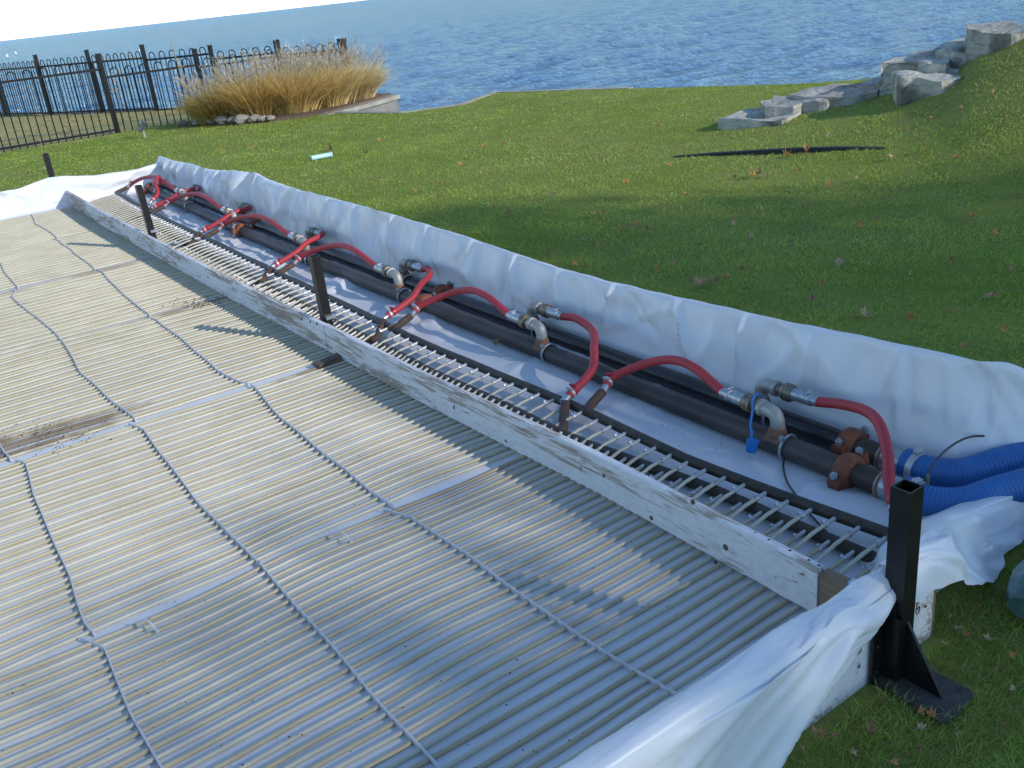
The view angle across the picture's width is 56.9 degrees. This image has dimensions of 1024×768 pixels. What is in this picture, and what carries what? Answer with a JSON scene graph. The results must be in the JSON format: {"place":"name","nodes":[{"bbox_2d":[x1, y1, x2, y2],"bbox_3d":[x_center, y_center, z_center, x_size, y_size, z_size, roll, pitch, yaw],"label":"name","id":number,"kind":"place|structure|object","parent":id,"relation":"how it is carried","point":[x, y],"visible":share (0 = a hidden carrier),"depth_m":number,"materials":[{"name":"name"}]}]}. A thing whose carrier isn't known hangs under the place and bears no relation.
{"place":"outdoors","nodes":[
{"label":"outdoors","id":0,"kind":"place"},
{"bbox_2d":[0,107,194,152],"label":"side yard","id":1,"kind":"structure","parent":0,"point":[57,124],"depth_m":16.96,"materials":[{"name":"plant"}]},
{"bbox_2d":[108,69,125,129],"bbox_3d":[-6.371,-4.610,15.320,0.305,0.950,0.225,-10,23,-8],"label":"dry stalk","id":2,"kind":"object","parent":1,"relation":"on","point":[117,94],"visible":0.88,"depth_m":15.30,"materials":[{"name":"brown plant"}]},
{"bbox_2d":[0,38,344,115],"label":"fence","id":3,"kind":"object","parent":1,"relation":"on","point":[36,66],"visible":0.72,"depth_m":18.91,"materials":[{"name":"metal"}]},
{"bbox_2d":[0,0,361,40],"label":"sky","id":4,"kind":"structure","parent":0,"point":[19,19],"materials":[{"name":"white"}]},
{"bbox_2d":[187,45,309,116],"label":"ornamental grass","id":5,"kind":"object","parent":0,"point":[246,106],"depth_m":14.47,"materials":[{"name":"plant"}]},
{"bbox_2d":[0,38,1023,767],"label":"lawn","id":6,"kind":"structure","parent":0,"point":[950,590],"depth_m":6.64,"materials":[{"name":"plant"}]},
{"bbox_2d":[42,153,54,176],"bbox_3d":[-4.523,-2.017,9.295,0.050,0.500,0.050,-21,27,-30],"label":"square post","id":7,"kind":"object","parent":6,"relation":"on","point":[48,165],"visible":0.4,"depth_m":9.22,"materials":[{"name":"metal"}]},
{"bbox_2d":[138,120,146,137],"bbox_3d":[-5.505,-3.814,14.106,0.156,0.258,0.097,-6,23,0],"label":"garden light","id":8,"kind":"object","parent":6,"relation":"on","point":[142,126],"visible":1,"depth_m":14.06,"materials":[{"name":"silver metal"}]},
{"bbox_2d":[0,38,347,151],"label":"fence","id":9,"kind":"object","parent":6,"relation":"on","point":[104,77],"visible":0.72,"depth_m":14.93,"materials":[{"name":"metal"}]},
{"bbox_2d":[170,30,192,119],"bbox_3d":[-5.311,-5.004,15.320,0.240,1.457,0.330,-34,35,-48],"label":"dry stalk","id":10,"kind":"object","parent":6,"relation":"on","point":[179,70],"visible":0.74,"depth_m":15.27,"materials":[{"name":"brown plant"}]},
{"bbox_2d":[178,93,390,126],"bbox_3d":[-3.540,-4.457,15.458,3.500,0.085,2.320,-21,27,-30],"label":"planting bed","id":11,"kind":"object","parent":6,"relation":"on","point":[319,111],"visible":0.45,"depth_m":14.80,"materials":[{"name":"soil"}]},
{"bbox_2d":[165,65,256,124],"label":"ornamental grass","id":12,"kind":"object","parent":11,"relation":"on","point":[211,111],"depth_m":14.62,"materials":[{"name":"plant"}]},
{"bbox_2d":[214,115,228,124],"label":"edging stone","id":13,"kind":"object","parent":11,"relation":"on","point":[221,120],"visible":0.85,"depth_m":14.60,"materials":[{"name":"stone"}]},
{"bbox_2d":[233,114,249,124],"bbox_3d":[-4.136,-4.056,14.469,0.266,0.164,0.223,-21,27,-30],"label":"edging stone","id":14,"kind":"object","parent":11,"relation":"on","point":[241,119],"visible":0.93,"depth_m":14.40,"materials":[{"name":"stone"}]},
{"bbox_2d":[248,114,260,122],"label":"edging stone","id":15,"kind":"object","parent":11,"relation":"on","point":[253,118],"visible":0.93,"depth_m":14.36,"materials":[{"name":"stone"}]},
{"bbox_2d":[257,115,266,121],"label":"edging stone","id":16,"kind":"object","parent":11,"relation":"on","point":[262,118],"visible":1,"depth_m":14.35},
{"bbox_2d":[221,39,357,114],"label":"ornamental grass","id":17,"kind":"object","parent":11,"relation":"on","point":[303,101],"depth_m":14.64,"materials":[{"name":"plant"}]},
{"bbox_2d":[267,38,378,107],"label":"ornamental grass","id":18,"kind":"object","parent":11,"relation":"on","point":[338,96],"depth_m":15.06,"materials":[{"name":"plant"}]},
{"bbox_2d":[297,37,401,101],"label":"ornamental grass","id":19,"kind":"object","parent":11,"relation":"on","point":[367,92],"depth_m":15.63,"materials":[{"name":"plant"}]},
{"bbox_2d":[311,152,332,159],"bbox_3d":[-2.087,-2.494,10.348,0.242,0.062,0.062,-18,26,-26],"label":"plastic tube","id":20,"kind":"object","parent":6,"relation":"on","point":[322,156],"visible":1,"depth_m":10.33,"materials":[{"name":"white"}]},
{"bbox_2d":[321,95,400,114],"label":"bed wall","id":21,"kind":"structure","parent":6,"relation":"on","point":[388,103],"depth_m":15.68,"materials":[{"name":"concrete"}]},
{"bbox_2d":[332,87,632,113],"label":"sea wall","id":22,"kind":"structure","parent":6,"relation":"on","point":[464,102],"depth_m":14.11,"materials":[{"name":"concrete"}]},
{"bbox_2d":[0,156,1023,767],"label":"plastic liner","id":23,"kind":"object","parent":6,"relation":"on","point":[758,700],"visible":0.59,"depth_m":2.87,"materials":[{"name":"plastic"}]},
{"bbox_2d":[0,186,152,250],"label":"tube mat","id":24,"kind":"object","parent":23,"relation":"on","point":[37,228],"visible":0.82,"depth_m":8.39,"materials":[{"name":"beige plastic"}]},
{"bbox_2d":[127,175,180,192],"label":"red hose","id":25,"kind":"object","parent":24,"relation":"on","point":[162,180],"visible":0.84,"depth_m":9.04,"materials":[{"name":"rubber"}]},
{"bbox_2d":[148,184,200,208],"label":"red hose","id":26,"kind":"object","parent":24,"relation":"on","point":[196,188],"visible":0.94,"depth_m":8.34,"materials":[{"name":"rubber"}]},
{"bbox_2d":[0,205,203,290],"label":"tube mat","id":27,"kind":"object","parent":23,"relation":"on","point":[38,262],"visible":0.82,"depth_m":7.14,"materials":[{"name":"beige plastic"}]},
{"bbox_2d":[164,192,230,214],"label":"red hose","id":28,"kind":"object","parent":27,"relation":"on","point":[205,197],"visible":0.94,"depth_m":7.84,"materials":[{"name":"rubber"}]},
{"bbox_2d":[197,203,252,232],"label":"red hose","id":29,"kind":"object","parent":27,"relation":"on","point":[246,207],"visible":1,"depth_m":7.20,"materials":[{"name":"rubber"}]},
{"bbox_2d":[0,228,277,354],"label":"tube mat","id":30,"kind":"object","parent":23,"relation":"on","point":[127,284],"visible":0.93,"depth_m":5.92,"materials":[{"name":"beige plastic"}]},
{"bbox_2d":[218,214,300,243],"bbox_3d":[-1.789,-1.104,6.700,0.146,0.170,1.287,-24,28,-35],"label":"red hose","id":31,"kind":"object","parent":30,"relation":"on","point":[276,225],"visible":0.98,"depth_m":6.67,"materials":[{"name":"rubber"}]},
{"bbox_2d":[268,227,324,267],"bbox_3d":[-1.361,-0.884,6.129,0.177,0.138,0.573,4,25,22],"label":"red hose","id":32,"kind":"object","parent":30,"relation":"on","point":[316,233],"visible":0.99,"depth_m":6.04,"materials":[{"name":"rubber"}]},
{"bbox_2d":[134,184,157,238],"bbox_3d":[-2.680,-1.238,6.954,0.070,0.455,0.062,-21,27,-30],"label":"square post","id":33,"kind":"object","parent":23,"relation":"on","point":[151,231],"visible":0.77,"depth_m":6.93,"materials":[{"name":"metal"}]},
{"bbox_2d":[148,175,161,204],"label":"red hose","id":34,"kind":"object","parent":23,"relation":"on","point":[156,182],"visible":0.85,"depth_m":8.66,"materials":[{"name":"rubber"}]},
{"bbox_2d":[148,185,231,230],"bbox_3d":[-2.837,-1.558,8.309,0.086,0.077,2.860,-19,26,-28],"label":"manifold pipe","id":35,"kind":"object","parent":23,"relation":"on","point":[201,212],"visible":0.66,"depth_m":8.08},
{"bbox_2d":[143,182,152,193],"bbox_3d":[-3.616,-1.958,9.453,0.173,0.133,0.060,-21,27,-30],"label":"pipe coupling","id":36,"kind":"object","parent":35,"relation":"attached to","point":[145,189],"visible":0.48,"depth_m":9.41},
{"bbox_2d":[179,189,193,210],"bbox_3d":[-2.883,-1.620,8.337,0.098,0.186,0.160,-21,27,-30],"label":"pipe tap","id":37,"kind":"object","parent":35,"relation":"attached to","point":[186,200],"visible":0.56,"depth_m":8.29,"materials":[{"name":"silver metal"}]},
{"bbox_2d":[226,209,239,226],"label":"pipe tap","id":38,"kind":"object","parent":35,"relation":"attached to","point":[233,214],"visible":0.63,"depth_m":7.22,"materials":[{"name":"silver metal"}]},
{"bbox_2d":[0,262,392,461],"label":"tube mat","id":39,"kind":"object","parent":23,"relation":"on","point":[381,325],"visible":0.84,"depth_m":4.68,"materials":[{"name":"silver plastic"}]},
{"bbox_2d":[293,242,390,276],"bbox_3d":[-1.000,-0.739,5.632,0.170,0.170,1.034,-25,29,-38],"label":"red hose","id":40,"kind":"object","parent":39,"relation":"on","point":[378,267],"visible":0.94,"depth_m":5.62,"materials":[{"name":"rubber"}]},
{"bbox_2d":[379,260,432,319],"bbox_3d":[-0.530,-0.509,5.025,0.205,0.137,0.706,-2,23,9],"label":"red hose","id":41,"kind":"object","parent":39,"relation":"on","point":[412,265],"visible":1,"depth_m":4.90,"materials":[{"name":"rubber"}]},
{"bbox_2d":[65,190,327,350],"bbox_3d":[-2.693,-1.054,6.981,0.072,0.147,6.259,-20,27,-30],"label":"divider plank","id":42,"kind":"object","parent":23,"relation":"on","point":[299,322],"visible":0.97,"depth_m":5.71,"materials":[{"name":"white paint"}]},
{"bbox_2d":[161,183,250,223],"bbox_3d":[-2.756,-1.624,8.444,0.086,0.077,2.810,-19,26,-28],"label":"manifold pipe","id":43,"kind":"object","parent":23,"relation":"on","point":[201,201],"visible":0.4,"depth_m":8.31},
{"bbox_2d":[231,223,252,236],"bbox_3d":[-2.047,-1.164,7.169,0.167,0.116,0.060,-21,27,-30],"label":"pipe coupling","id":44,"kind":"object","parent":23,"relation":"on","point":[235,229],"visible":0.69,"depth_m":7.13,"materials":[{"name":"metal"}]},
{"bbox_2d":[247,218,260,229],"bbox_3d":[-1.982,-1.242,7.321,0.174,0.137,0.060,-21,27,-30],"label":"pipe coupling","id":45,"kind":"object","parent":23,"relation":"on","point":[252,221],"visible":0.24,"depth_m":7.28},
{"bbox_2d":[0,313,584,673],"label":"tube mat","id":46,"kind":"object","parent":23,"relation":"on","point":[564,409],"visible":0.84,"depth_m":3.42,"materials":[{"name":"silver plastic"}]},
{"bbox_2d":[410,287,530,328],"bbox_3d":[-0.185,-0.363,4.531,0.807,0.171,0.190,14,30,40],"label":"red hose","id":47,"kind":"object","parent":46,"relation":"on","point":[515,317],"visible":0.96,"depth_m":4.53,"materials":[{"name":"rubber"}]},
{"bbox_2d":[539,303,598,403],"bbox_3d":[0.259,-0.155,3.981,0.217,0.137,0.885,-7,23,-1],"label":"red hose","id":48,"kind":"object","parent":46,"relation":"on","point":[546,310],"visible":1,"depth_m":3.88,"materials":[{"name":"rubber"}]},
{"bbox_2d":[308,254,335,325],"bbox_3d":[-0.916,-0.420,4.604,0.062,0.422,0.062,-21,27,-30],"label":"square post","id":49,"kind":"object","parent":23,"relation":"on","point":[320,290],"visible":0.77,"depth_m":4.57,"materials":[{"name":"metal"}]},
{"bbox_2d":[312,353,341,367],"bbox_3d":[-0.854,-0.116,4.435,0.050,0.012,0.170,13,30,38],"label":"wood shim","id":50,"kind":"object","parent":23,"relation":"on","point":[328,360],"visible":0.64,"depth_m":4.41,"materials":[{"name":"wood"}]},
{"bbox_2d":[239,226,418,305],"bbox_3d":[-1.257,-0.790,6.081,0.084,0.078,2.767,-20,27,-30],"label":"manifold pipe","id":51,"kind":"object","parent":23,"relation":"on","point":[363,280],"visible":0.8,"depth_m":5.74,"materials":[{"name":"metal"}]},
{"bbox_2d":[296,235,315,263],"bbox_3d":[-1.351,-0.875,6.176,0.098,0.186,0.160,-21,27,-30],"label":"pipe tap","id":52,"kind":"object","parent":51,"relation":"attached to","point":[300,239],"visible":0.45,"depth_m":6.13,"materials":[{"name":"silver metal"}]},
{"bbox_2d":[385,267,410,302],"bbox_3d":[-0.634,-0.544,5.206,0.098,0.186,0.160,-21,27,-30],"label":"pipe tap","id":53,"kind":"object","parent":51,"relation":"attached to","point":[394,274],"visible":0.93,"depth_m":5.16,"materials":[{"name":"silver metal"}]},
{"bbox_2d":[253,220,435,293],"bbox_3d":[-1.184,-0.858,6.223,0.084,0.078,2.797,-20,27,-30],"label":"manifold pipe","id":54,"kind":"object","parent":23,"relation":"on","point":[360,264],"visible":0.6,"depth_m":5.99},
{"bbox_2d":[305,227,318,242],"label":"pipe tap","id":55,"kind":"object","parent":54,"relation":"attached to","point":[307,233],"visible":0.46,"depth_m":6.42,"materials":[{"name":"silver metal"}]},
{"bbox_2d":[399,258,414,280],"bbox_3d":[-0.603,-0.631,5.403,0.098,0.186,0.140,-21,27,-30],"label":"pipe tap","id":56,"kind":"object","parent":54,"relation":"attached to","point":[404,271],"visible":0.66,"depth_m":5.39,"materials":[{"name":"silver metal"}]},
{"bbox_2d":[2,290,765,767],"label":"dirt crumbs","id":57,"kind":"object","parent":23,"relation":"on","point":[290,536],"visible":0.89,"depth_m":3.89,"materials":[{"name":"brown"}]},
{"bbox_2d":[0,388,887,767],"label":"tube mat","id":58,"kind":"object","parent":23,"relation":"on","point":[736,500],"visible":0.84,"depth_m":2.50,"materials":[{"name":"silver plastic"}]},
{"bbox_2d":[138,619,159,632],"bbox_3d":[-1.004,0.665,2.606,0.080,0.031,0.011,7,26,28],"label":"cable tie","id":59,"kind":"object","parent":58,"relation":"on","point":[152,625],"visible":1,"depth_m":2.60,"materials":[{"name":"plastic"}]},
{"bbox_2d":[332,531,352,542],"bbox_3d":[-0.529,0.472,2.935,0.080,0.031,0.011,7,26,28],"label":"cable tie","id":60,"kind":"object","parent":58,"relation":"on","point":[349,540],"visible":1,"depth_m":2.93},
{"bbox_2d":[601,355,758,412],"bbox_3d":[0.613,0.000,3.463,0.670,0.170,0.164,14,30,40],"label":"red hose","id":61,"kind":"object","parent":58,"relation":"on","point":[740,399],"visible":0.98,"depth_m":3.43,"materials":[{"name":"rubber"}]},
{"bbox_2d":[324,324,824,609],"bbox_3d":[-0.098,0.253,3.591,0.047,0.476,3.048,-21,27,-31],"label":"divider plank","id":62,"kind":"object","parent":23,"relation":"on","point":[788,573],"visible":0.94,"depth_m":2.96,"materials":[{"name":"white paint"}]},
{"bbox_2d":[422,302,839,476],"bbox_3d":[0.298,-0.073,3.981,0.075,0.077,2.606,-20,27,-30],"label":"manifold pipe","id":63,"kind":"object","parent":23,"relation":"on","point":[811,457],"visible":0.85,"depth_m":3.59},
{"bbox_2d":[410,292,439,311],"bbox_3d":[-0.459,-0.421,4.998,0.163,0.116,0.060,-21,27,-30],"label":"pipe coupling","id":64,"kind":"object","parent":63,"relation":"attached to","point":[421,297],"visible":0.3,"depth_m":4.96,"materials":[{"name":"metal"}]},
{"bbox_2d":[523,317,556,360],"bbox_3d":[0.119,-0.199,4.194,0.098,0.186,0.160,-21,27,-30],"label":"pipe tap","id":65,"kind":"object","parent":63,"relation":"attached to","point":[542,343],"visible":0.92,"depth_m":4.15,"materials":[{"name":"silver metal"}]},
{"bbox_2d":[750,398,797,457],"bbox_3d":[0.874,0.147,3.179,0.098,0.186,0.160,-21,27,-30],"label":"pipe tap","id":66,"kind":"object","parent":63,"relation":"attached to","point":[776,433],"visible":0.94,"depth_m":3.14,"materials":[{"name":"silver metal"}]},
{"bbox_2d":[745,393,762,453],"bbox_3d":[0.815,0.129,3.178,0.046,0.169,0.149,2,24,20],"label":"dust cap","id":67,"kind":"object","parent":66,"relation":"hanging from","point":[752,443],"visible":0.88,"depth_m":3.15,"materials":[{"name":"blue plastic"}]},
{"bbox_2d":[826,447,869,490],"bbox_3d":[1.055,0.273,2.962,0.172,0.129,0.060,-21,27,-30],"label":"pipe coupling","id":68,"kind":"object","parent":63,"relation":"attached to","point":[844,464],"visible":0.81,"depth_m":2.93,"materials":[{"name":"metal"}]},
{"bbox_2d":[440,289,842,449],"bbox_3d":[0.370,-0.141,4.122,0.075,0.077,2.576,-20,27,-30],"label":"manifold pipe","id":69,"kind":"object","parent":23,"relation":"on","point":[813,431],"visible":0.63,"depth_m":3.77,"materials":[{"name":"metal"}]},
{"bbox_2d":[430,280,453,294],"bbox_3d":[-0.379,-0.486,5.127,0.173,0.132,0.060,-21,27,-30],"label":"pipe coupling","id":70,"kind":"object","parent":69,"relation":"attached to","point":[438,288],"visible":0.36,"depth_m":5.10,"materials":[{"name":"metal"}]},
{"bbox_2d":[526,302,545,336],"bbox_3d":[0.116,-0.301,4.437,0.098,0.186,0.140,-21,27,-30],"label":"pipe tap","id":71,"kind":"object","parent":69,"relation":"attached to","point":[532,309],"visible":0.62,"depth_m":4.41,"materials":[{"name":"silver metal"}]},
{"bbox_2d":[754,379,782,425],"bbox_3d":[0.915,0.065,3.362,0.098,0.186,0.140,-21,27,-30],"label":"pipe tap","id":72,"kind":"object","parent":69,"relation":"attached to","point":[764,387],"visible":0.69,"depth_m":3.33,"materials":[{"name":"silver metal"}]},
{"bbox_2d":[782,458,827,531],"bbox_3d":[0.929,0.316,2.967,0.190,0.019,0.561,4,25,22],"label":"cable","id":73,"kind":"object","parent":23,"relation":"on","point":[793,492],"visible":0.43,"depth_m":2.97,"materials":[{"name":"grey plastic"}]},
{"bbox_2d":[779,383,895,510],"bbox_3d":[1.070,0.176,2.955,0.162,0.181,0.781,-9,23,-7],"label":"red hose","id":74,"kind":"object","parent":23,"relation":"on","point":[789,392],"visible":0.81,"depth_m":2.96,"materials":[{"name":"rubber"}]},
{"bbox_2d":[819,568,856,604],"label":"spacer block","id":75,"kind":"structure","parent":23,"relation":"on","point":[832,583],"depth_m":2.31,"materials":[{"name":"brown wood"}]},
{"bbox_2d":[831,426,869,454],"bbox_3d":[1.118,0.201,3.115,0.161,0.116,0.060,-21,27,-30],"label":"pipe coupling","id":76,"kind":"object","parent":23,"relation":"on","point":[847,438],"visible":0.55,"depth_m":3.07,"materials":[{"name":"metal"}]},
{"bbox_2d":[849,463,881,492],"bbox_3d":[1.091,0.290,2.913,0.075,0.075,0.103,-21,27,-30],"label":"pipe stub","id":77,"kind":"object","parent":23,"relation":"on","point":[862,476],"visible":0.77,"depth_m":2.89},
{"bbox_2d":[852,437,879,464],"bbox_3d":[1.155,0.218,3.067,0.075,0.075,0.103,-21,27,-30],"label":"pipe stub","id":78,"kind":"object","parent":23,"relation":"on","point":[869,447],"visible":0.51,"depth_m":3.04,"materials":[{"name":"metal"}]},
{"bbox_2d":[872,468,1023,515],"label":"suction hose","id":79,"kind":"object","parent":23,"relation":"on","point":[936,499],"visible":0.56,"depth_m":2.67,"materials":[{"name":"blue plastic"}]},
{"bbox_2d":[925,474,930,484],"bbox_3d":[1.203,0.275,2.732,0.015,0.031,0.012,-21,27,-30],"label":"cable plug","id":80,"kind":"object","parent":79,"relation":"attached to","point":[927,481],"visible":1,"depth_m":2.73,"materials":[{"name":"grey metal"}]},
{"bbox_2d":[927,435,984,473],"bbox_3d":[1.407,0.203,2.846,0.418,0.096,0.049,-13,24,-15],"label":"cable","id":81,"kind":"object","parent":79,"relation":"on","point":[944,451],"visible":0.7,"depth_m":2.81,"materials":[{"name":"grey plastic"}]},
{"bbox_2d":[873,442,1023,487],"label":"suction hose","id":82,"kind":"object","parent":23,"relation":"on","point":[956,472],"visible":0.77,"depth_m":2.82,"materials":[{"name":"blue plastic"}]},
{"bbox_2d":[689,277,709,287],"bbox_3d":[0.970,-0.525,4.893,0.122,0.035,0.074,-19,-9,4],"label":"fallen leaf","id":83,"kind":"object","parent":6,"relation":"on","point":[703,281],"visible":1,"depth_m":4.87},
{"bbox_2d":[718,108,801,130],"bbox_3d":[2.549,-2.528,9.525,0.757,0.456,0.875,11,29,36],"label":"boulder","id":84,"kind":"object","parent":6,"relation":"on","point":[749,118],"visible":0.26,"depth_m":9.24,"materials":[{"name":"stone"}]},
{"bbox_2d":[674,146,884,157],"bbox_3d":[2.171,-1.917,7.848,1.817,0.133,0.097,11,28,35],"label":"edging strip","id":85,"kind":"object","parent":6,"relation":"on","point":[796,150],"visible":0.54,"depth_m":7.80,"materials":[{"name":"black"}]},
{"bbox_2d":[760,95,829,118],"bbox_3d":[2.909,-2.736,9.648,0.699,0.396,0.779,5,25,25],"label":"boulder","id":86,"kind":"object","parent":6,"relation":"on","point":[775,105],"visible":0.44,"depth_m":9.34,"materials":[{"name":"stone"}]},
{"bbox_2d":[813,725,824,737],"bbox_3d":[0.646,0.735,2.002,0.026,0.028,0.042,-24,20,-16],"label":"fallen leaf","id":87,"kind":"object","parent":6,"relation":"on","point":[821,733],"visible":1,"depth_m":2.00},
{"bbox_2d":[787,83,880,107],"bbox_3d":[3.373,-2.781,9.618,0.924,0.494,0.821,-21,27,-30],"label":"boulder","id":88,"kind":"object","parent":6,"relation":"on","point":[836,94],"visible":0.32,"depth_m":9.35,"materials":[{"name":"stone"}]},
{"bbox_2d":[834,254,847,268],"bbox_3d":[1.744,-0.657,4.998,0.063,0.043,0.100,29,65,35],"label":"fallen leaf","id":89,"kind":"object","parent":6,"relation":"on","point":[839,261],"visible":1,"depth_m":5.00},
{"bbox_2d":[844,77,880,93],"bbox_3d":[3.659,-2.809,9.591,0.517,0.546,0.439,-21,27,-30],"label":"boulder","id":90,"kind":"object","parent":6,"relation":"on","point":[872,83],"visible":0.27,"depth_m":9.55,"materials":[{"name":"stone"}]},
{"bbox_2d":[860,306,876,316],"bbox_3d":[1.603,-0.323,4.245,0.098,0.028,0.059,-10,54,-16],"label":"fallen leaf","id":91,"kind":"object","parent":6,"relation":"on","point":[864,312],"visible":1,"depth_m":4.25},
{"bbox_2d":[802,589,935,731],"bbox_3d":[-0.934,1.223,1.054,4.792,0.244,0.040,-21,27,-30],"label":"end board","id":92,"kind":"object","parent":6,"relation":"on","point":[852,678],"visible":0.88,"depth_m":2.13,"materials":[{"name":"white paint"}]},
{"bbox_2d":[865,720,878,732],"bbox_3d":[0.754,0.727,1.998,0.036,0.028,0.032,-16,25,-21],"label":"fallen leaf","id":93,"kind":"object","parent":6,"relation":"on","point":[870,728],"visible":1,"depth_m":2.00,"materials":[{"name":"plant"}]},
{"bbox_2d":[906,309,916,318],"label":"fallen leaf","id":94,"kind":"object","parent":6,"relation":"on","point":[910,315],"visible":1,"depth_m":4.16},
{"bbox_2d":[879,48,949,96],"bbox_3d":[4.012,-2.769,9.339,0.700,0.941,1.594,7,27,30],"label":"boulder","id":95,"kind":"object","parent":6,"relation":"on","point":[924,61],"visible":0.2,"depth_m":9.08,"materials":[{"name":"stone"}]},
{"bbox_2d":[912,722,926,729],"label":"fallen leaf","id":96,"kind":"object","parent":6,"relation":"on","point":[921,726],"visible":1,"depth_m":2.00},
{"bbox_2d":[915,704,925,714],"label":"fallen leaf","id":97,"kind":"object","parent":6,"relation":"on","point":[921,710],"visible":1,"depth_m":2.04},
{"bbox_2d":[869,478,972,724],"bbox_3d":[0.886,0.457,2.038,0.136,0.500,0.228,-21,27,-30],"label":"square post","id":98,"kind":"object","parent":6,"relation":"on","point":[898,659],"visible":0.87,"depth_m":2.08,"materials":[{"name":"metal"}]},
{"bbox_2d":[892,68,961,105],"bbox_3d":[3.788,-2.421,8.548,0.622,0.815,0.903,0,24,14],"label":"boulder","id":99,"kind":"object","parent":6,"relation":"on","point":[908,86],"visible":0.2,"depth_m":8.34,"materials":[{"name":"stone"}]},
{"bbox_2d":[925,707,936,718],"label":"fallen leaf","id":100,"kind":"object","parent":6,"relation":"on","point":[931,712],"visible":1,"depth_m":2.02,"materials":[{"name":"plant"}]},
{"bbox_2d":[933,38,966,68],"bbox_3d":[4.353,-3.015,9.119,0.617,0.536,1.010,-8,23,-4],"label":"boulder","id":101,"kind":"object","parent":6,"relation":"on","point":[953,51],"visible":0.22,"depth_m":8.88,"materials":[{"name":"stone"}]},
{"bbox_2d":[979,290,999,298],"bbox_3d":[2.170,-0.398,4.293,0.106,0.046,0.067,-16,2,-9],"label":"fallen leaf","id":102,"kind":"object","parent":6,"relation":"on","point":[990,294],"visible":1,"depth_m":4.29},
{"bbox_2d":[964,21,1023,62],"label":"boulder","id":103,"kind":"object","parent":6,"relation":"on","point":[987,38],"visible":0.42,"depth_m":8.45,"materials":[{"name":"stone"}]},
{"bbox_2d":[1006,650,1018,659],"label":"fallen leaf","id":104,"kind":"object","parent":6,"relation":"on","point":[1013,654],"visible":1,"depth_m":2.18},
{"bbox_2d":[1005,556,1023,618],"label":"wrapped bundle","id":105,"kind":"object","parent":6,"relation":"on","point":[1014,597],"visible":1,"depth_m":2.27,"materials":[{"name":"teal"}]},
{"bbox_2d":[0,0,1023,112],"bbox_3d":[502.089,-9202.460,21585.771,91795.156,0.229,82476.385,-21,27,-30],"label":"lake","id":106,"kind":"structure","parent":0,"point":[448,52],"depth_m":46.36,"materials":[{"name":"liquid"}]},
{"bbox_2d":[0,107,179,115],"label":"yard wall","id":107,"kind":"structure","parent":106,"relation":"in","point":[95,112],"depth_m":19.30,"materials":[{"name":"concrete"}]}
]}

